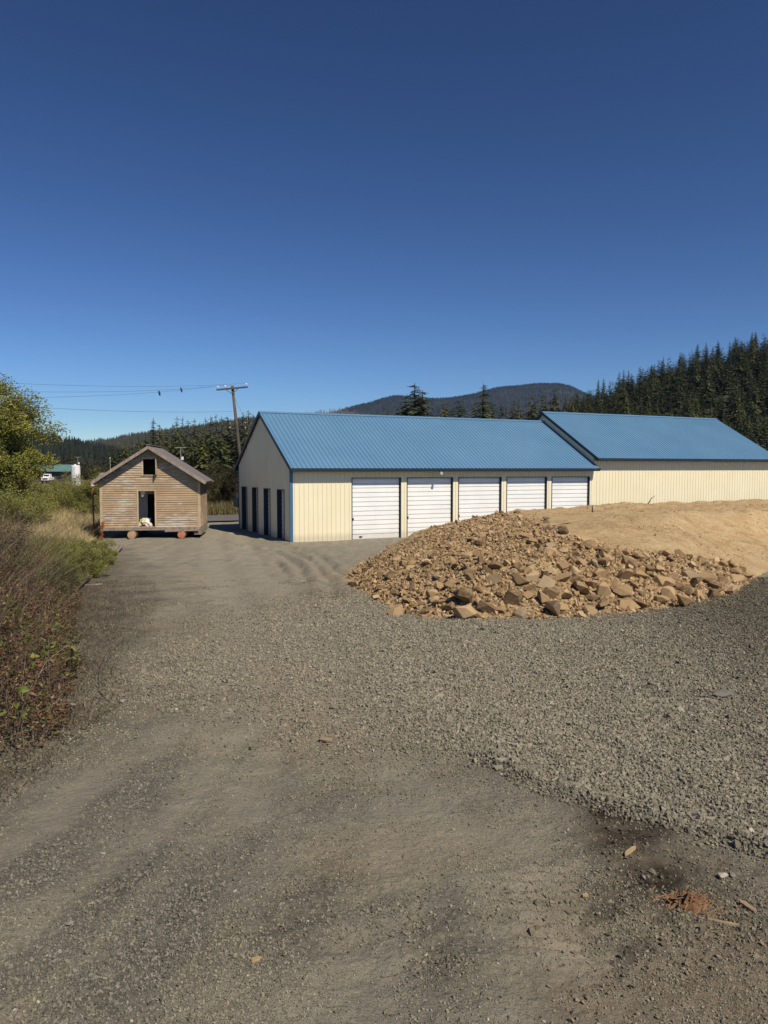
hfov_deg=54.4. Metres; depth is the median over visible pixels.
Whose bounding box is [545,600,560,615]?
rock
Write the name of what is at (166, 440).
conifer tree
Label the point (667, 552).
rock
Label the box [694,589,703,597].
rock
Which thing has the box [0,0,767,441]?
sky
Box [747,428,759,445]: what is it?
conifer tree
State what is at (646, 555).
rock
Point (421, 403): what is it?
conifer tree
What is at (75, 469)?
storage tank
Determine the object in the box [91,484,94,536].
rusty post
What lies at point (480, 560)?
rock
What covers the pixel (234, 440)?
conifer tree
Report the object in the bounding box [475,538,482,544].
rock
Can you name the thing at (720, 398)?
conifer tree
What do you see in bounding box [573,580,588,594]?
rock
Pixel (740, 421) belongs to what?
conifer tree
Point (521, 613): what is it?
rock
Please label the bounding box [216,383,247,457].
utility pole
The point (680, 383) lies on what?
conifer tree
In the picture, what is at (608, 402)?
conifer tree
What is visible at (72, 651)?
leafy plant
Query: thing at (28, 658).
leafy plant
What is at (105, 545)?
weed clump
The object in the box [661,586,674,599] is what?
rock
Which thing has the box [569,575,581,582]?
rock
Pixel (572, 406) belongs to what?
conifer tree
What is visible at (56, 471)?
teal roof building
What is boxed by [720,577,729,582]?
rock
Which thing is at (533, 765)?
stone
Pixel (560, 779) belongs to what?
stone
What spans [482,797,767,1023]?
soil clods
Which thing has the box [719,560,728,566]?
rock
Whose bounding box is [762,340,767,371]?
conifer tree
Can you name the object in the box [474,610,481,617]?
rock
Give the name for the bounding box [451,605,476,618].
rock
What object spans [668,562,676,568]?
rock
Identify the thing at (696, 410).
conifer tree
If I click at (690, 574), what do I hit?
rock
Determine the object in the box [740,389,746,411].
conifer tree
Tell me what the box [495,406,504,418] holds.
conifer tree
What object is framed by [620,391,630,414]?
conifer tree
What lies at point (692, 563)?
rock
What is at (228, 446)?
conifer tree
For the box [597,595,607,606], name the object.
rock
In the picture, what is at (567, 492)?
roll up door
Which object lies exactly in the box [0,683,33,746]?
leafy plant
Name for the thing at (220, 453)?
conifer tree
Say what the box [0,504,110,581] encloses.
meadow grass
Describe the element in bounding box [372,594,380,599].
rock
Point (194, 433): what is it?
conifer tree
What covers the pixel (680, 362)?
conifer tree
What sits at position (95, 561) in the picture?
weed clump
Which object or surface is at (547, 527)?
rock
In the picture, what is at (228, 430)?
conifer tree
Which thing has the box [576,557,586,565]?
rock
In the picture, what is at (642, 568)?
rock
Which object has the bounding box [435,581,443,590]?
rock
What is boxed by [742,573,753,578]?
rock
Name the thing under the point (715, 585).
rock
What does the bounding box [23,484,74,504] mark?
shrub
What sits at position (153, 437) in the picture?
conifer tree
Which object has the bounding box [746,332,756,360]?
conifer tree
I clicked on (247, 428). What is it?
conifer tree
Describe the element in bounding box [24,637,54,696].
leafy plant
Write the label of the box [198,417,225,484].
conifer tree
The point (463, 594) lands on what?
rock
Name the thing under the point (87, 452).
hill forest
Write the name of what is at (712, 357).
conifer tree
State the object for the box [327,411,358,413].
burnt ridge
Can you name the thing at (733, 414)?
conifer tree
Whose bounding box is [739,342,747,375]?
conifer tree
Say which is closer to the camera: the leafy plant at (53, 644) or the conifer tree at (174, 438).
the leafy plant at (53, 644)
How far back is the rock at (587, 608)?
12.85 m
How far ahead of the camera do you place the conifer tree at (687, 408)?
186.44 m
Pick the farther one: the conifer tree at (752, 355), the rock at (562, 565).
the conifer tree at (752, 355)
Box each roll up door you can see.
[352,478,398,538]
[407,478,450,536]
[459,478,498,520]
[507,477,544,511]
[552,477,587,508]
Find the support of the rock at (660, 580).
on the rubble
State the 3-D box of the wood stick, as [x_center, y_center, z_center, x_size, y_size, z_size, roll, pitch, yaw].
[1.409,1.725,3.143,0.157,0.010,0.016,1,4,20]
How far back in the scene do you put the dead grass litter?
8.21 m
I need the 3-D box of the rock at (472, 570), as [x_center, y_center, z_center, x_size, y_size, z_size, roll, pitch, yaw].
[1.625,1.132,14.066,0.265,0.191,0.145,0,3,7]
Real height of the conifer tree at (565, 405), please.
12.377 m
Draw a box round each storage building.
[234,411,600,541]
[534,411,767,504]
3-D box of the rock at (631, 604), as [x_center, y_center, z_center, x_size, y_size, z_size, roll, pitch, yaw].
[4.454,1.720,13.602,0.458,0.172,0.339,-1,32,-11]
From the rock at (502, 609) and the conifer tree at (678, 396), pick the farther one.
the conifer tree at (678, 396)
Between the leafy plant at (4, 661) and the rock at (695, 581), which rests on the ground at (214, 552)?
the leafy plant at (4, 661)
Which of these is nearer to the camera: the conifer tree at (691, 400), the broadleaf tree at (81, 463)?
the conifer tree at (691, 400)
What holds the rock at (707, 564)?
on the rubble
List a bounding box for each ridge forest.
[90,416,254,456]
[309,408,372,414]
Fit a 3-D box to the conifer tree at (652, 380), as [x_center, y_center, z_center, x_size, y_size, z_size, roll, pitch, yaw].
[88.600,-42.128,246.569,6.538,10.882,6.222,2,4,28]
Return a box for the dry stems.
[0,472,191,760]
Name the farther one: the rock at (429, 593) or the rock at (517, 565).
the rock at (517, 565)
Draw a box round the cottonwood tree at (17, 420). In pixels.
[0,373,70,505]
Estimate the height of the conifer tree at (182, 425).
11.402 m
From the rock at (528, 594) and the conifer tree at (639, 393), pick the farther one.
the conifer tree at (639, 393)
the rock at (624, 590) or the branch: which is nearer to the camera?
the rock at (624, 590)
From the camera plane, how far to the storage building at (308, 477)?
38.46 m
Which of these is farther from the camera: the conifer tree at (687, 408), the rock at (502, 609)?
the conifer tree at (687, 408)
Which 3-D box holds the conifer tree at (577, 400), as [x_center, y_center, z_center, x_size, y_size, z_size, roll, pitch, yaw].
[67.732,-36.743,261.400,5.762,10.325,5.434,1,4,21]
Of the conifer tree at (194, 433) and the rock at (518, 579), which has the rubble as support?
the rock at (518, 579)
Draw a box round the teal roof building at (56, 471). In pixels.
[25,465,80,481]
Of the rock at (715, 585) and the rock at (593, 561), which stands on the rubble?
the rock at (593, 561)
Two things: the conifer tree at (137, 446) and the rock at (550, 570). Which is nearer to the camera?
the rock at (550, 570)
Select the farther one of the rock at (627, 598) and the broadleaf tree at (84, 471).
the broadleaf tree at (84, 471)
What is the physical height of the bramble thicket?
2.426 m
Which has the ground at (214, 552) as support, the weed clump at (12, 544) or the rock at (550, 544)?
the weed clump at (12, 544)
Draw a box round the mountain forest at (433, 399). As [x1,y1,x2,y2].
[334,382,594,417]
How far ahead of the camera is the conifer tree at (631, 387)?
248.81 m
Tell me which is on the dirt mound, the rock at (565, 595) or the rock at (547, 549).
the rock at (547, 549)
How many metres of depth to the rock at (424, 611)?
12.83 m
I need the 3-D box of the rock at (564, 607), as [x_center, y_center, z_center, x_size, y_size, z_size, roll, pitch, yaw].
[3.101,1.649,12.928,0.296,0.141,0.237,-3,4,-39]
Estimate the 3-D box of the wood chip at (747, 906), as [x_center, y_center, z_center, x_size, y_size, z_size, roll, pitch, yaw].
[1.591,1.726,3.260,0.027,0.016,0.100,-1,4,-19]
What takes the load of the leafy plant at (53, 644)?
on the ground at (214, 552)
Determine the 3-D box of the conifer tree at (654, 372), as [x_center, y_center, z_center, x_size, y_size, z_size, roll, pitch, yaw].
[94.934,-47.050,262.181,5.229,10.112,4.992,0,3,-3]
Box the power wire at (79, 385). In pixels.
[15,383,242,385]
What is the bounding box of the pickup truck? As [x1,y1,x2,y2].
[41,474,53,483]
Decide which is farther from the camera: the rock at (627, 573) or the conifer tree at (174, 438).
the conifer tree at (174, 438)
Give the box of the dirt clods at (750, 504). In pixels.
[371,499,767,580]
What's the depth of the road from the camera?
50.78 m
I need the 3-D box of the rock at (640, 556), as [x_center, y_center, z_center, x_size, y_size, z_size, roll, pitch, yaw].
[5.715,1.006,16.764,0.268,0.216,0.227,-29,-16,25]
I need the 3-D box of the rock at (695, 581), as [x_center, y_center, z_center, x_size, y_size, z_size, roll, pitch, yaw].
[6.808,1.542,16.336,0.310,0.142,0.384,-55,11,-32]
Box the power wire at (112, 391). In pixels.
[5,385,221,391]
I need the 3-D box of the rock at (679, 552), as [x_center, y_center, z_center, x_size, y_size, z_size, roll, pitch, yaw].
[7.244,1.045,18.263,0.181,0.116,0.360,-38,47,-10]
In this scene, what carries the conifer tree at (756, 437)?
on the hillside
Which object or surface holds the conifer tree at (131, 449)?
on the ground at (214, 552)
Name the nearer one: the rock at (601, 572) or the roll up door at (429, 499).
the rock at (601, 572)
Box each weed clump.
[0,511,39,603]
[0,536,68,621]
[7,549,77,615]
[26,538,67,557]
[33,562,82,602]
[42,539,105,567]
[42,557,81,577]
[60,543,116,577]
[80,537,119,562]
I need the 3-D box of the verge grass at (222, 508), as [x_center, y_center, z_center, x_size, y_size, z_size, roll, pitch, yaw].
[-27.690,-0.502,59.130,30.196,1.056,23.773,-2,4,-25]
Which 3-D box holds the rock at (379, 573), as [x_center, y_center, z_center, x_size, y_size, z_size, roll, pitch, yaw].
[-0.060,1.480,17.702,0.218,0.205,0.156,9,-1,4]
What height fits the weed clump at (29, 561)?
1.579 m
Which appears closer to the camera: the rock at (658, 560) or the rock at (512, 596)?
the rock at (512, 596)
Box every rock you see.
[351,581,357,586]
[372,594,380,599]
[376,583,385,589]
[377,571,384,577]
[386,570,394,579]
[387,603,403,615]
[399,560,407,566]
[402,596,409,602]
[406,565,414,569]
[407,560,416,564]
[407,574,413,580]
[410,581,415,589]
[416,600,426,605]
[417,606,431,614]
[421,560,428,565]
[425,589,437,598]
[429,595,438,603]
[432,572,439,579]
[433,599,445,604]
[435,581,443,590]
[438,576,445,581]
[443,578,456,587]
[444,602,454,609]
[449,556,455,563]
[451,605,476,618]
[452,587,473,602]
[461,554,468,558]
[462,562,468,568]
[463,567,476,574]
[466,573,472,579]
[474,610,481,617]
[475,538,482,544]
[476,600,495,613]
[477,556,487,563]
[477,585,487,592]
[482,564,492,572]
[486,575,500,584]
[487,560,502,568]
[496,605,506,613]
[502,589,521,604]
[509,568,517,574]
[512,562,520,570]
[512,574,529,584]
[513,607,527,618]
[518,532,533,538]
[519,567,531,572]
[522,584,536,590]
[523,590,534,599]
[526,537,537,543]
[526,571,538,580]
[537,538,547,542]
[537,575,554,587]
[537,590,549,602]
[541,568,553,572]
[541,571,549,577]
[543,525,552,530]
[543,547,557,558]
[543,587,559,598]
[544,550,553,556]
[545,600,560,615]
[546,542,555,547]
[551,572,572,581]
[556,562,568,569]
[558,525,568,534]
[559,540,570,543]
[559,547,567,553]
[559,602,569,610]
[562,592,572,598]
[568,554,576,561]
[568,565,580,575]
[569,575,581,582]
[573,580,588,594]
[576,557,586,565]
[578,610,586,617]
[583,539,596,550]
[583,604,599,614]
[584,594,600,600]
[587,580,597,587]
[589,558,597,565]
[591,568,607,577]
[596,546,608,552]
[596,557,609,564]
[596,582,611,595]
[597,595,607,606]
[601,554,613,560]
[611,577,619,585]
[613,552,621,558]
[613,584,631,597]
[617,568,633,578]
[618,597,631,602]
[619,599,640,609]
[621,556,632,564]
[622,547,629,553]
[627,560,638,567]
[627,581,638,588]
[631,552,644,560]
[631,567,649,577]
[634,600,649,607]
[638,565,644,572]
[638,591,644,598]
[641,564,655,571]
[642,553,649,558]
[653,575,674,586]
[653,595,669,603]
[655,558,662,562]
[655,564,664,571]
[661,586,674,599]
[662,549,670,555]
[662,581,676,589]
[666,555,674,560]
[666,573,677,579]
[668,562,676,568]
[674,549,687,558]
[675,582,684,589]
[676,594,692,605]
[680,584,691,595]
[682,570,700,578]
[689,560,696,567]
[690,577,703,586]
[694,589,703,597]
[697,557,706,562]
[699,570,717,582]
[701,561,711,566]
[707,588,718,597]
[708,582,721,588]
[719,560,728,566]
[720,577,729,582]
[724,584,740,589]
[726,586,737,593]
[728,562,737,567]
[730,574,744,581]
[731,568,741,573]
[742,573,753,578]
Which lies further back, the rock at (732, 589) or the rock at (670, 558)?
the rock at (670, 558)
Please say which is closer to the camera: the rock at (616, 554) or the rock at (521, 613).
the rock at (521, 613)
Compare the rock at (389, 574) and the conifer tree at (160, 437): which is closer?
the rock at (389, 574)
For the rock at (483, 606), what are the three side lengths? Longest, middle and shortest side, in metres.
0.360 x 0.336 x 0.295 m
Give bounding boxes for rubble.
[345,512,753,619]
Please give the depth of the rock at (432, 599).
13.42 m
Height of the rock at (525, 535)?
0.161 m
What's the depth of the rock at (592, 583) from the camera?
14.13 m
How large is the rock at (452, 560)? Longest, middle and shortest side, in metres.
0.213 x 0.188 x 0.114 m
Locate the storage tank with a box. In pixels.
[71,464,80,484]
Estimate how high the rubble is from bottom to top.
2.031 m
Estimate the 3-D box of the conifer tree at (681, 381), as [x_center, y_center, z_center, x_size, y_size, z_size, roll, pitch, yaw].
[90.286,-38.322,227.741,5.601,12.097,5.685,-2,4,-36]
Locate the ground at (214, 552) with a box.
[0,480,767,1023]
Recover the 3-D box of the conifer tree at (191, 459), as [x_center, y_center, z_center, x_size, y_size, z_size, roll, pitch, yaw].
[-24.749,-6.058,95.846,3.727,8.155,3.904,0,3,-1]
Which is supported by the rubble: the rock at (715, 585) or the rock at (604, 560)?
the rock at (604, 560)
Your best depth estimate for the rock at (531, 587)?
13.31 m
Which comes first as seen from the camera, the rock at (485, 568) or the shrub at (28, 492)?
the rock at (485, 568)
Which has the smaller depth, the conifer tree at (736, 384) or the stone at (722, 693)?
the stone at (722, 693)
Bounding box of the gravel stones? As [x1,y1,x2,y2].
[0,576,767,1023]
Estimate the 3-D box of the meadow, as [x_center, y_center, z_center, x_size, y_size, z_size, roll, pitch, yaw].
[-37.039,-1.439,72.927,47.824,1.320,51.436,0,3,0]
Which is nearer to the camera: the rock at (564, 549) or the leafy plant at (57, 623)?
the leafy plant at (57, 623)
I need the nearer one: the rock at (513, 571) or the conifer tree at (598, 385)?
the rock at (513, 571)
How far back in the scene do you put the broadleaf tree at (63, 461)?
249.13 m
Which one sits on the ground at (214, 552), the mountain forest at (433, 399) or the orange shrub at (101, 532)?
the orange shrub at (101, 532)
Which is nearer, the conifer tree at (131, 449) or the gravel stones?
the gravel stones
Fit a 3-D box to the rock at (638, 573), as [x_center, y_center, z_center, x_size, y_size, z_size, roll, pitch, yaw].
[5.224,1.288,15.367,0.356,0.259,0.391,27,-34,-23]
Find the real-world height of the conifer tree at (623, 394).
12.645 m
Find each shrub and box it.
[0,469,56,516]
[0,484,50,529]
[1,492,58,524]
[18,482,64,512]
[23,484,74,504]
[44,471,87,507]
[60,480,99,511]
[68,467,103,508]
[70,475,99,515]
[98,522,104,539]
[201,461,237,504]
[207,478,233,503]
[214,468,237,503]
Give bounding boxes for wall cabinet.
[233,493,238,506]
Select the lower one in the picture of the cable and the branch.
the branch
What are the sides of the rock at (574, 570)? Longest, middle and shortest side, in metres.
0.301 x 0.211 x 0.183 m
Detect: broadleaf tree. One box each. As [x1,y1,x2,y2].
[53,456,72,464]
[63,453,101,473]
[80,464,104,480]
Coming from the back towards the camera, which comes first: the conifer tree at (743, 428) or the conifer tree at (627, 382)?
the conifer tree at (627, 382)
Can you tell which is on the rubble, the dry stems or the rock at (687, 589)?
the rock at (687, 589)
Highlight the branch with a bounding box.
[76,577,89,588]
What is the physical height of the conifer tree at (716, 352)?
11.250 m
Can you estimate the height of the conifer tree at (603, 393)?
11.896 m
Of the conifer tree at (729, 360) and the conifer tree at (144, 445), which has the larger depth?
the conifer tree at (729, 360)
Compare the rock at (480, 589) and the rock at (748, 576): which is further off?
the rock at (748, 576)
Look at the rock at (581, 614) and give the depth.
12.56 m
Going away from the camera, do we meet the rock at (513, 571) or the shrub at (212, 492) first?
the rock at (513, 571)
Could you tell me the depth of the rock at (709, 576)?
16.91 m
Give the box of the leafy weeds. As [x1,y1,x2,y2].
[14,536,106,582]
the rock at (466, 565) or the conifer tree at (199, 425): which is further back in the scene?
the conifer tree at (199, 425)
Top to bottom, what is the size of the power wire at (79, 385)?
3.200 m
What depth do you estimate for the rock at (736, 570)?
19.40 m
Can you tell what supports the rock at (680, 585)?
on the rubble
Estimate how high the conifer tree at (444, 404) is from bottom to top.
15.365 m
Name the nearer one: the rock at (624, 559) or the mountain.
the rock at (624, 559)
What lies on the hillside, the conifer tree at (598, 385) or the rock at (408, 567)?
the conifer tree at (598, 385)
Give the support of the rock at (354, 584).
on the rubble
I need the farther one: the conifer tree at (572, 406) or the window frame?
the conifer tree at (572, 406)
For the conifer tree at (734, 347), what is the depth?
265.46 m
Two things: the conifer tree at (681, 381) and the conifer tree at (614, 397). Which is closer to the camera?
the conifer tree at (681, 381)
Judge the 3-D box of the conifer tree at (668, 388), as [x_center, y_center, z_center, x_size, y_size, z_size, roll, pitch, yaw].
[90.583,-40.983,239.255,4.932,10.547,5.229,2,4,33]
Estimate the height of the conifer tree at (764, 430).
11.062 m
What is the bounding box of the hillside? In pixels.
[630,366,767,435]
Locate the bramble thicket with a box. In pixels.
[0,512,85,755]
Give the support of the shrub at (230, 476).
on the ground at (214, 552)
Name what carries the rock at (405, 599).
on the dirt mound
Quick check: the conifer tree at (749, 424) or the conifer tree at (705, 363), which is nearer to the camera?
the conifer tree at (749, 424)
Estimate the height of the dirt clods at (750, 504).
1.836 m
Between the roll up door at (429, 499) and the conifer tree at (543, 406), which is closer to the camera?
the roll up door at (429, 499)
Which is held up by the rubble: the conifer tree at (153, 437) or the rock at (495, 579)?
the rock at (495, 579)
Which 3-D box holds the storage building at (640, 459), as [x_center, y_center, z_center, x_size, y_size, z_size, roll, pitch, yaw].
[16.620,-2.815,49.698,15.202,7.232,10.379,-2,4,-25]
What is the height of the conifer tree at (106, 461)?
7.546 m
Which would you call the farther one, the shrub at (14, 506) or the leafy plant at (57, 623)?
the shrub at (14, 506)
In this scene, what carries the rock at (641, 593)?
on the dirt mound
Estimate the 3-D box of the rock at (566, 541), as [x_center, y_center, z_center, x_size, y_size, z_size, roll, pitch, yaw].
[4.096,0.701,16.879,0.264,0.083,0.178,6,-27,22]
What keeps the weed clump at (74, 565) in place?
on the ground at (214, 552)
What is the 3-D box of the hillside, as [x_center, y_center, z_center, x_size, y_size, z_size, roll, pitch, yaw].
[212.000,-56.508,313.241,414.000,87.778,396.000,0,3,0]
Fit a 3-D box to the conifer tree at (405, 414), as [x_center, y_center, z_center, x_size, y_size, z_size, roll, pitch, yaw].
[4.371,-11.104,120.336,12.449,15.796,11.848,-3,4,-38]
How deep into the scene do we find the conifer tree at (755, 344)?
260.20 m
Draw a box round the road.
[207,515,238,520]
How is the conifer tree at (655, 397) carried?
on the hillside
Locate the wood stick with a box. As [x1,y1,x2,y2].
[699,917,738,925]
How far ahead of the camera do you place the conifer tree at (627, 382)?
254.88 m
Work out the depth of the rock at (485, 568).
14.05 m
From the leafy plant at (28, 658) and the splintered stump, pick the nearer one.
the splintered stump
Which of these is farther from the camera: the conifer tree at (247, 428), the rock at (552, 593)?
the conifer tree at (247, 428)
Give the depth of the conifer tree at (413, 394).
117.00 m
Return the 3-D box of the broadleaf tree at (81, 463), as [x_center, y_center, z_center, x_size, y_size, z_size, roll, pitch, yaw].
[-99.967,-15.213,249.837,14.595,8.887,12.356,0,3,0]
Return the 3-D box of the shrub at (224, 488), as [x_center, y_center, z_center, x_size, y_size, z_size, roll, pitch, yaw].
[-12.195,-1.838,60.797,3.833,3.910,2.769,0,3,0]
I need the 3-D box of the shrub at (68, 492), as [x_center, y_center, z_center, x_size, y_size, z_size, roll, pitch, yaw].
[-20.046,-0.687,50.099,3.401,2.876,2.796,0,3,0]
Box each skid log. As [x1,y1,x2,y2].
[127,530,148,538]
[178,529,191,537]
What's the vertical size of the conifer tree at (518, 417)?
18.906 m
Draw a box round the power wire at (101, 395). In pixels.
[26,386,212,397]
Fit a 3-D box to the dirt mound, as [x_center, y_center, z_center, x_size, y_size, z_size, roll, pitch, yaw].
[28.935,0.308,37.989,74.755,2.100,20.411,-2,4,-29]
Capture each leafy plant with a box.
[0,631,36,700]
[0,655,40,709]
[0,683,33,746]
[9,636,55,691]
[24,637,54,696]
[38,616,60,646]
[61,640,79,684]
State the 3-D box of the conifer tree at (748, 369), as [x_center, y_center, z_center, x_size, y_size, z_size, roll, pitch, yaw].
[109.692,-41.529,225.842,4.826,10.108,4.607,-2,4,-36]
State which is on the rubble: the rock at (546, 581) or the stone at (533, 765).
the rock at (546, 581)
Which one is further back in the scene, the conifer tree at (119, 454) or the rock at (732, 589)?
the conifer tree at (119, 454)
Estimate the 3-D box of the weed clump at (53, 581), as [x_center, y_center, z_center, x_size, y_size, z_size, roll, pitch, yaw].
[-6.074,1.282,12.478,1.640,1.359,1.640,2,4,24]
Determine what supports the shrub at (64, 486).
on the ground at (214, 552)
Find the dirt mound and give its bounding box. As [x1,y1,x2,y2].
[352,499,767,616]
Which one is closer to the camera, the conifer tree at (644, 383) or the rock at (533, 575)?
the rock at (533, 575)
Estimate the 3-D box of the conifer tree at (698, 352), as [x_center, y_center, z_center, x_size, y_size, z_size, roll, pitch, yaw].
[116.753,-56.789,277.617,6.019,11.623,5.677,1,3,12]
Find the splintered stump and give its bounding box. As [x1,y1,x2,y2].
[650,885,741,915]
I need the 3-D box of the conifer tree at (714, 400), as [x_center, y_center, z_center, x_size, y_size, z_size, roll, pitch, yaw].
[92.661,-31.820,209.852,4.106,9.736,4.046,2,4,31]
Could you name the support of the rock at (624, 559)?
on the dirt mound
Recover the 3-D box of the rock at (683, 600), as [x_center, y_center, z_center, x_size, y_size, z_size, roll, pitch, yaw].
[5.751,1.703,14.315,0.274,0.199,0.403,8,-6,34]
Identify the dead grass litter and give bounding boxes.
[0,578,159,802]
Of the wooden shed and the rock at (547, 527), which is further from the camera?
the wooden shed
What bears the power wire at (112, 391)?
attached to the utility pole
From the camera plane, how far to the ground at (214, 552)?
3.80 m
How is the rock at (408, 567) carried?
on the dirt mound
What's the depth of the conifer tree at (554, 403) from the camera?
146.41 m
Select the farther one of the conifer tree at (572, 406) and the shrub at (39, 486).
the conifer tree at (572, 406)
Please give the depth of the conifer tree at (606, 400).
248.60 m
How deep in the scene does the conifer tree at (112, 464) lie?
127.49 m
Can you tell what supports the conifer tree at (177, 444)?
on the ground at (214, 552)
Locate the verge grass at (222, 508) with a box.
[59,498,238,514]
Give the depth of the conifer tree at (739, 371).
236.04 m
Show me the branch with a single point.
(86, 580)
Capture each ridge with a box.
[119,423,251,450]
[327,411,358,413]
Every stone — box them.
[319,736,331,742]
[526,764,538,769]
[556,776,562,782]
[693,689,732,697]
[718,872,728,877]
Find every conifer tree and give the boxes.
[103,445,118,471]
[103,447,111,471]
[114,445,123,464]
[118,441,129,463]
[127,436,134,455]
[133,435,141,454]
[136,433,149,452]
[147,418,159,445]
[154,425,164,446]
[160,428,173,451]
[165,423,180,453]
[167,417,188,461]
[172,427,187,461]
[173,418,187,453]
[182,421,196,456]
[184,421,203,465]
[185,435,197,469]
[190,432,216,488]
[195,422,203,455]
[198,417,209,448]
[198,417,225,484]
[209,416,236,468]
[209,433,234,488]
[211,416,220,449]
[216,417,234,462]
[226,418,244,466]
[230,415,247,473]
[242,409,252,444]
[393,383,433,415]
[399,396,417,415]
[409,390,434,416]
[438,400,452,416]
[447,399,467,417]
[472,385,499,418]
[490,404,497,417]
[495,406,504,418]
[509,402,516,419]
[514,396,522,419]
[521,394,539,419]
[533,398,540,415]
[536,394,550,415]
[547,388,560,411]
[561,393,567,411]
[568,393,574,412]
[571,392,579,411]
[579,398,584,412]
[594,382,601,405]
[600,380,605,401]
[603,390,608,410]
[604,392,613,412]
[609,390,619,412]
[612,374,621,395]
[612,382,632,413]
[620,370,625,392]
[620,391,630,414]
[623,370,630,397]
[627,374,635,405]
[632,382,640,412]
[635,367,643,386]
[637,399,642,414]
[640,372,648,396]
[640,382,653,415]
[645,369,658,396]
[647,403,652,415]
[649,365,660,388]
[651,379,667,408]
[654,404,661,415]
[658,391,665,413]
[659,368,672,398]
[670,369,675,387]
[671,367,686,404]
[671,385,683,415]
[672,365,687,397]
[676,353,686,378]
[681,392,698,417]
[682,398,693,416]
[684,401,692,416]
[688,359,703,391]
[692,344,700,370]
[693,393,702,417]
[696,365,717,404]
[697,387,702,410]
[699,343,710,368]
[701,350,708,378]
[702,347,718,382]
[707,386,718,413]
[712,358,728,394]
[713,392,723,419]
[714,344,723,364]
[725,349,732,370]
[726,388,747,429]
[728,373,743,401]
[730,345,735,368]
[730,347,745,381]
[731,336,739,361]
[733,340,749,366]
[733,408,748,435]
[737,413,750,437]
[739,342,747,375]
[739,359,755,389]
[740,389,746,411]
[743,377,764,421]
[745,395,755,433]
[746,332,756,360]
[746,417,754,437]
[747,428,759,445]
[748,344,757,368]
[750,332,760,359]
[750,418,767,447]
[752,355,761,381]
[758,419,767,450]
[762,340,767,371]
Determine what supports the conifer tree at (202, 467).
on the ground at (214, 552)
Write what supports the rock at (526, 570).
on the dirt mound
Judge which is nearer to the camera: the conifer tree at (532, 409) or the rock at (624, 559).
the rock at (624, 559)
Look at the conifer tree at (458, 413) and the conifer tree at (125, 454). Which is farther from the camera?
the conifer tree at (125, 454)
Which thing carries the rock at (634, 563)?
on the rubble
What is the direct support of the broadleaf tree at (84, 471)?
on the ground at (214, 552)
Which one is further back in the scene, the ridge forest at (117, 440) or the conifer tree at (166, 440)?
the ridge forest at (117, 440)
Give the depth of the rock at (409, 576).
15.59 m
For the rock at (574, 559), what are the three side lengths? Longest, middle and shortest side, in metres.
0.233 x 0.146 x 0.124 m
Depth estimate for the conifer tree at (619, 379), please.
282.49 m
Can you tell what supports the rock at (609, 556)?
on the rubble
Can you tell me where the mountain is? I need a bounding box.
[343,385,594,419]
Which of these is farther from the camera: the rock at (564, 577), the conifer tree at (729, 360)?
the conifer tree at (729, 360)
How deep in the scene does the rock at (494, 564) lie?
14.25 m
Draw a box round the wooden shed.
[90,445,213,534]
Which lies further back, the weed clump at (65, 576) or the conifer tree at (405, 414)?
the conifer tree at (405, 414)
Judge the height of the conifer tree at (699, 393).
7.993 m
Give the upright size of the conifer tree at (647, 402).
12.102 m
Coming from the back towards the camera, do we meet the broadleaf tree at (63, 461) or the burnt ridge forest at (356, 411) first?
the burnt ridge forest at (356, 411)
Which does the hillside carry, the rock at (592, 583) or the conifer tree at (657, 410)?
the conifer tree at (657, 410)
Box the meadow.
[28,485,232,512]
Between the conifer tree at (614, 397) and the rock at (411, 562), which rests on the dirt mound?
the rock at (411, 562)
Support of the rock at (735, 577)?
on the rubble
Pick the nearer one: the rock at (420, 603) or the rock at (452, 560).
the rock at (420, 603)
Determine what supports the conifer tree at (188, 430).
on the ground at (214, 552)
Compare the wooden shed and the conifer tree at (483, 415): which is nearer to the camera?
the wooden shed
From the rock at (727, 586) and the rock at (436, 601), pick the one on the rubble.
the rock at (436, 601)
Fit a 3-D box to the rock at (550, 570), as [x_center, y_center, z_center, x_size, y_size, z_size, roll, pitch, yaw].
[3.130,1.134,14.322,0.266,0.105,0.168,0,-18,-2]
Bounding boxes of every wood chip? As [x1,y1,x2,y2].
[251,956,262,962]
[625,846,635,855]
[739,899,756,913]
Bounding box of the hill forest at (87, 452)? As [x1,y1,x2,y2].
[2,431,137,465]
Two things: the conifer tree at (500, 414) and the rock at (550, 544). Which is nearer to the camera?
the rock at (550, 544)
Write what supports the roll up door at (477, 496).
in the storage building at (308, 477)
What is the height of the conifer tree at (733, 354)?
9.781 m
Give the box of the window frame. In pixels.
[141,457,156,475]
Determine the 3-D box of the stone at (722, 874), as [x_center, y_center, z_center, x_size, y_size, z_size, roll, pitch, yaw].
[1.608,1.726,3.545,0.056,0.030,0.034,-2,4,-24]
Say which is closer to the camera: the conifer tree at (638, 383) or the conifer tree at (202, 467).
the conifer tree at (202, 467)
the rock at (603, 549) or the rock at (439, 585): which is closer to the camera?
the rock at (439, 585)
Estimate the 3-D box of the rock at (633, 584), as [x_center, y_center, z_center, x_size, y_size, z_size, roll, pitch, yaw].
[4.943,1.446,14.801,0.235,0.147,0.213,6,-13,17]
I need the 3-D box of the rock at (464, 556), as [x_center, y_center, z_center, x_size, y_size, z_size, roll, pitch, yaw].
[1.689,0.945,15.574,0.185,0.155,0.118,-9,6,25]
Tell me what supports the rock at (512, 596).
on the rubble
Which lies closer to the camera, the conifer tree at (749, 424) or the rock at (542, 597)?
the rock at (542, 597)

